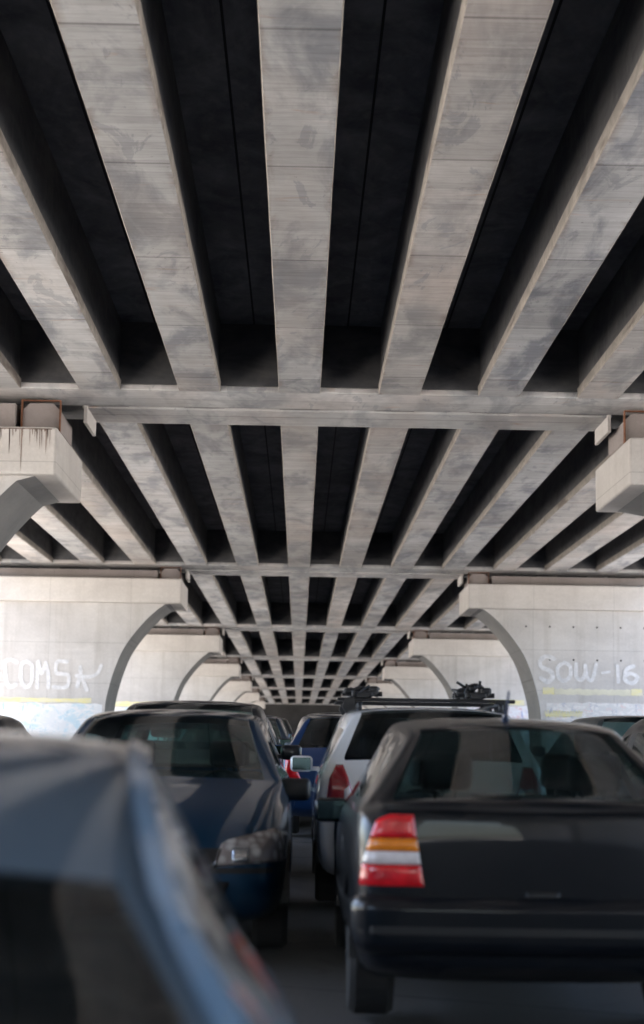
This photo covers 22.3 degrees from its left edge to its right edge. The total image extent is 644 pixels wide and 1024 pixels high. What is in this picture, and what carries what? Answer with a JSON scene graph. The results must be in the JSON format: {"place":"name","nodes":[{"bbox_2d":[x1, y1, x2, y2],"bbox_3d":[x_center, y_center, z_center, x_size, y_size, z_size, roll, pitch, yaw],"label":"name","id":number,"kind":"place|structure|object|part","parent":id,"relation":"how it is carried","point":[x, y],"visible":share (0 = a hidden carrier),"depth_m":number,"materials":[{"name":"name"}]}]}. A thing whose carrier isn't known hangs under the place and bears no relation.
{"place":"outdoors","nodes":[
{"label":"outdoors","id":0,"kind":"place"},
{"bbox_2d":[240,817,643,1023],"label":"road","id":1,"kind":"structure","parent":0,"point":[306,966],"depth_m":8.68,"materials":[{"name":"grey asphalt"}]},
{"bbox_2d":[0,715,27,732],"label":"teal windowed car","id":2,"kind":"object","parent":1,"relation":"on","point":[7,723],"visible":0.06,"depth_m":15.18,"materials":[{"name":"grey paint"}]},
{"bbox_2d":[0,731,294,1023],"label":"grey blue car","id":3,"kind":"object","parent":1,"relation":"on","point":[116,907],"visible":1,"depth_m":2.46,"materials":[{"name":"paint"}]},
{"bbox_3d":[-0.867,0.600,2.245,1.370,0.216,0.307,2,-8,-6],"label":"rear window","id":4,"kind":"part","parent":3,"relation":"part of","materials":[{"name":"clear glass"}]},
{"bbox_3d":[-0.255,0.848,3.746,0.185,0.356,2.376,2,-8,-6],"label":"side window","id":5,"kind":"part","parent":3,"relation":"part of","materials":[{"name":"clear glass"}]},
{"bbox_2d":[72,709,310,947],"bbox_3d":[-1.052,2.101,11.319,1.935,1.480,4.096,1,-8,-1],"label":"dark blue hatchback","id":6,"kind":"object","parent":1,"relation":"on","point":[234,805],"visible":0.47,"depth_m":9.95,"materials":[{"name":"paint"}]},
{"bbox_3d":[-1.769,1.754,11.645,0.135,0.381,2.459,1,-8,0],"label":"side window","id":7,"kind":"part","parent":6,"relation":"part of","materials":[{"name":"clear glass"}]},
{"bbox_3d":[-1.066,1.866,13.078,1.296,0.391,0.391,1,-8,-1],"label":"rear window","id":8,"kind":"part","parent":6,"relation":"part of","materials":[{"name":"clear glass"}]},
{"bbox_3d":[-0.326,1.779,11.662,0.135,0.381,2.459,1,-8,-1],"label":"side window","id":9,"kind":"part","parent":6,"relation":"part of","materials":[{"name":"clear glass"}]},
{"bbox_2d":[122,700,301,763],"bbox_3d":[-1.304,2.704,16.558,2.185,1.599,4.478,1,-8,-1],"label":"black tall car","id":10,"kind":"object","parent":1,"relation":"on","point":[172,751],"visible":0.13,"depth_m":16.76,"materials":[{"name":"grey paint"}]},
{"bbox_3d":[-2.069,2.326,16.941,0.117,0.412,2.754,1,-8,0],"label":"side window","id":11,"kind":"part","parent":10,"relation":"part of","materials":[{"name":"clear glass"}]},
{"bbox_3d":[-1.320,2.446,18.512,1.354,0.449,0.369,1,-8,-1],"label":"rear window","id":12,"kind":"part","parent":10,"relation":"part of","materials":[{"name":"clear glass"}]},
{"bbox_3d":[-0.530,2.352,16.959,0.117,0.412,2.754,1,-8,-1],"label":"side window","id":13,"kind":"part","parent":10,"relation":"part of","materials":[{"name":"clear glass"}]},
{"bbox_2d":[152,717,289,761],"bbox_3d":[-1.384,3.567,22.976,2.105,1.480,4.096,1,-8,-1],"label":"pale blue car","id":14,"kind":"object","parent":1,"relation":"on","point":[202,735],"visible":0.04,"depth_m":23.51,"materials":[{"name":"paint"}]},
{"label":"side window","id":15,"kind":"part","parent":14,"relation":"part of","materials":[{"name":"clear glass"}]},
{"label":"side window","id":16,"kind":"part","parent":14,"relation":"part of","materials":[{"name":"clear glass"}]},
{"bbox_2d":[188,715,288,741],"bbox_3d":[-1.369,4.343,29.130,2.105,1.480,4.096,1,-8,-1],"label":"dark car","id":17,"kind":"object","parent":1,"relation":"on","point":[275,721],"visible":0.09,"depth_m":29.05,"materials":[{"name":"blue paint"}]},
{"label":"rear window","id":18,"kind":"part","parent":17,"relation":"part of","materials":[{"name":"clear glass"}]},
{"bbox_2d":[216,717,293,738],"bbox_3d":[-1.495,5.030,34.590,2.105,1.480,4.090,1,-8,-1],"label":"maroon car","id":19,"kind":"object","parent":1,"relation":"on","point":[274,727],"visible":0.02,"depth_m":34.83,"materials":[{"name":"paint"}]},
{"bbox_2d":[271,718,293,735],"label":"distant black car","id":20,"kind":"object","parent":1,"relation":"on","point":[287,726],"visible":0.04,"depth_m":42.09,"materials":[{"name":"paint"}]},
{"bbox_2d":[275,714,341,833],"bbox_3d":[0.333,3.391,21.365,2.105,1.480,4.100,1,-8,-1],"label":"bright blue car","id":21,"kind":"object","parent":1,"relation":"on","point":[312,735],"visible":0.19,"depth_m":19.62,"materials":[{"name":"paint"}]},
{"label":"rear window","id":22,"kind":"part","parent":21,"relation":"part of","materials":[{"name":"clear glass"}]},
{"bbox_2d":[279,712,340,744],"bbox_3d":[0.376,3.995,26.212,2.155,1.506,4.415,1,-8,-1],"label":"distant dark car","id":23,"kind":"object","parent":1,"relation":"on","point":[282,741],"visible":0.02,"depth_m":24.94,"materials":[{"name":"grey paint"}]},
{"bbox_2d":[290,681,514,900],"bbox_3d":[0.796,2.367,14.122,2.155,1.722,4.462,1,-8,-1],"label":"silver estate car","id":24,"kind":"object","parent":1,"relation":"on","point":[359,733],"visible":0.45,"depth_m":12.34,"materials":[{"name":"paint"}]},
{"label":"side window","id":25,"kind":"part","parent":24,"relation":"part of","materials":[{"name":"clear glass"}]},
{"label":"rear window","id":26,"kind":"part","parent":24,"relation":"part of","materials":[{"name":"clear glass"}]},
{"bbox_2d":[314,691,643,1013],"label":"black saloon car","id":27,"kind":"object","parent":1,"relation":"on","point":[505,848],"visible":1,"depth_m":7.27,"materials":[{"name":"paint"}]},
{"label":"side window","id":28,"kind":"part","parent":27,"relation":"part of","materials":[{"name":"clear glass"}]},
{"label":"side window","id":29,"kind":"part","parent":27,"relation":"part of","materials":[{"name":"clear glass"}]},
{"bbox_2d":[572,716,643,737],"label":"dusty green car","id":30,"kind":"object","parent":1,"relation":"on","point":[620,726],"visible":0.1,"depth_m":22.28,"materials":[{"name":"paint"}]},
{"bbox_2d":[622,719,643,759],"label":"dark grey car","id":31,"kind":"object","parent":1,"relation":"on","point":[633,737],"visible":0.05,"depth_m":14.68,"materials":[{"name":"paint"}]},
{"bbox_3d":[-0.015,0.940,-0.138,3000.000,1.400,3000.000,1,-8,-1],"label":"ground","id":32,"kind":"structure","parent":0,"visible":0},
{"bbox_2d":[0,399,95,551],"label":"bridge pier","id":33,"kind":"structure","parent":32,"relation":"on","point":[40,464],"depth_m":26.80,"materials":[{"name":"concrete"}]},
{"bbox_2d":[0,404,643,576],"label":"bridge span","id":34,"kind":"object","parent":33,"relation":"on","point":[337,491],"visible":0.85,"depth_m":39.87,"materials":[{"name":"concrete"}]},
{"bbox_2d":[0,567,189,736],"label":"bridge pier","id":35,"kind":"structure","parent":32,"relation":"on","point":[71,640],"depth_m":50.64,"materials":[{"name":"concrete"}]},
{"bbox_2d":[0,566,643,631],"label":"bridge span","id":36,"kind":"object","parent":35,"relation":"on","point":[320,600],"visible":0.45,"depth_m":67.98,"materials":[{"name":"grey concrete"}]},
{"bbox_2d":[115,627,223,740],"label":"bridge pier","id":37,"kind":"structure","parent":32,"relation":"on","point":[163,664],"depth_m":75.41,"materials":[{"name":"concrete"}]},
{"bbox_2d":[153,627,492,660],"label":"bridge span","id":38,"kind":"object","parent":37,"relation":"on","point":[315,644],"visible":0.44,"depth_m":95.25,"materials":[{"name":"grey concrete"}]},
{"bbox_2d":[179,657,241,734],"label":"bridge pier","id":39,"kind":"structure","parent":32,"relation":"on","point":[209,679],"depth_m":100.18,"materials":[{"name":"concrete"}]},
{"bbox_2d":[208,657,421,677],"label":"bridge span","id":40,"kind":"object","parent":39,"relation":"on","point":[276,667],"visible":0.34,"depth_m":122.02,"materials":[{"name":"grey concrete"}]},
{"bbox_2d":[213,676,252,701],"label":"bridge pier","id":41,"kind":"structure","parent":32,"relation":"on","point":[233,690],"depth_m":124.93,"materials":[{"name":"concrete"}]},
{"bbox_2d":[241,676,381,689],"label":"bridge span","id":42,"kind":"object","parent":41,"relation":"on","point":[270,682],"visible":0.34,"depth_m":147.04,"materials":[{"name":"concrete"}]},
{"bbox_2d":[236,689,260,703],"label":"bridge pier","id":43,"kind":"structure","parent":32,"relation":"on","point":[252,697],"depth_m":149.66,"materials":[{"name":"concrete"}]},
{"bbox_2d":[252,688,347,697],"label":"bridge span","id":44,"kind":"object","parent":43,"relation":"on","point":[299,693],"visible":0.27,"depth_m":173.26,"materials":[{"name":"concrete"}]},
{"bbox_2d":[252,697,265,708],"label":"bridge pier","id":45,"kind":"structure","parent":32,"relation":"on","point":[261,703],"depth_m":174.41,"materials":[{"name":"concrete"}]},
{"bbox_2d":[260,697,336,704],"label":"bridge span","id":46,"kind":"object","parent":45,"relation":"on","point":[307,701],"visible":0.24,"depth_m":199.27,"materials":[{"name":"concrete"}]},
{"bbox_2d":[263,704,339,732],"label":"abutment wall","id":47,"kind":"structure","parent":32,"relation":"on","point":[292,714],"depth_m":200.55,"materials":[{"name":"black concrete"}]},
{"bbox_2d":[355,696,384,708],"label":"bridge pier","id":48,"kind":"structure","parent":32,"relation":"on","point":[370,706],"depth_m":149.83,"materials":[{"name":"concrete"}]},
{"bbox_2d":[365,678,410,707],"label":"bridge pier","id":49,"kind":"structure","parent":32,"relation":"on","point":[388,689],"depth_m":125.08,"materials":[{"name":"concrete"}]},
{"bbox_2d":[381,660,451,707],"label":"bridge pier","id":50,"kind":"structure","parent":32,"relation":"on","point":[414,680],"depth_m":100.33,"materials":[{"name":"concrete"}]},
{"bbox_2d":[407,630,528,718],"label":"bridge pier","id":51,"kind":"structure","parent":32,"relation":"on","point":[449,660],"depth_m":75.59,"materials":[{"name":"concrete"}]},
{"bbox_2d":[458,572,643,721],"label":"bridge pier","id":52,"kind":"structure","parent":32,"relation":"on","point":[574,647],"depth_m":50.83,"materials":[{"name":"concrete"}]},
{"bbox_2d":[595,410,643,515],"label":"bridge pier","id":53,"kind":"structure","parent":32,"relation":"on","point":[620,479],"depth_m":27.20,"materials":[{"name":"concrete"}]},
{"bbox_3d":[-7.705,-1.448,2.250,8.126,8.140,3.070,1,-8,-1],"label":"bridge pier","id":54,"kind":"object","parent":32,"relation":"on","visible":0},
{"bbox_2d":[0,0,643,414],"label":"bridge span","id":55,"kind":"object","parent":54,"relation":"on","point":[362,204],"visible":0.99,"depth_m":18.81,"materials":[{"name":"concrete"}]}
]}

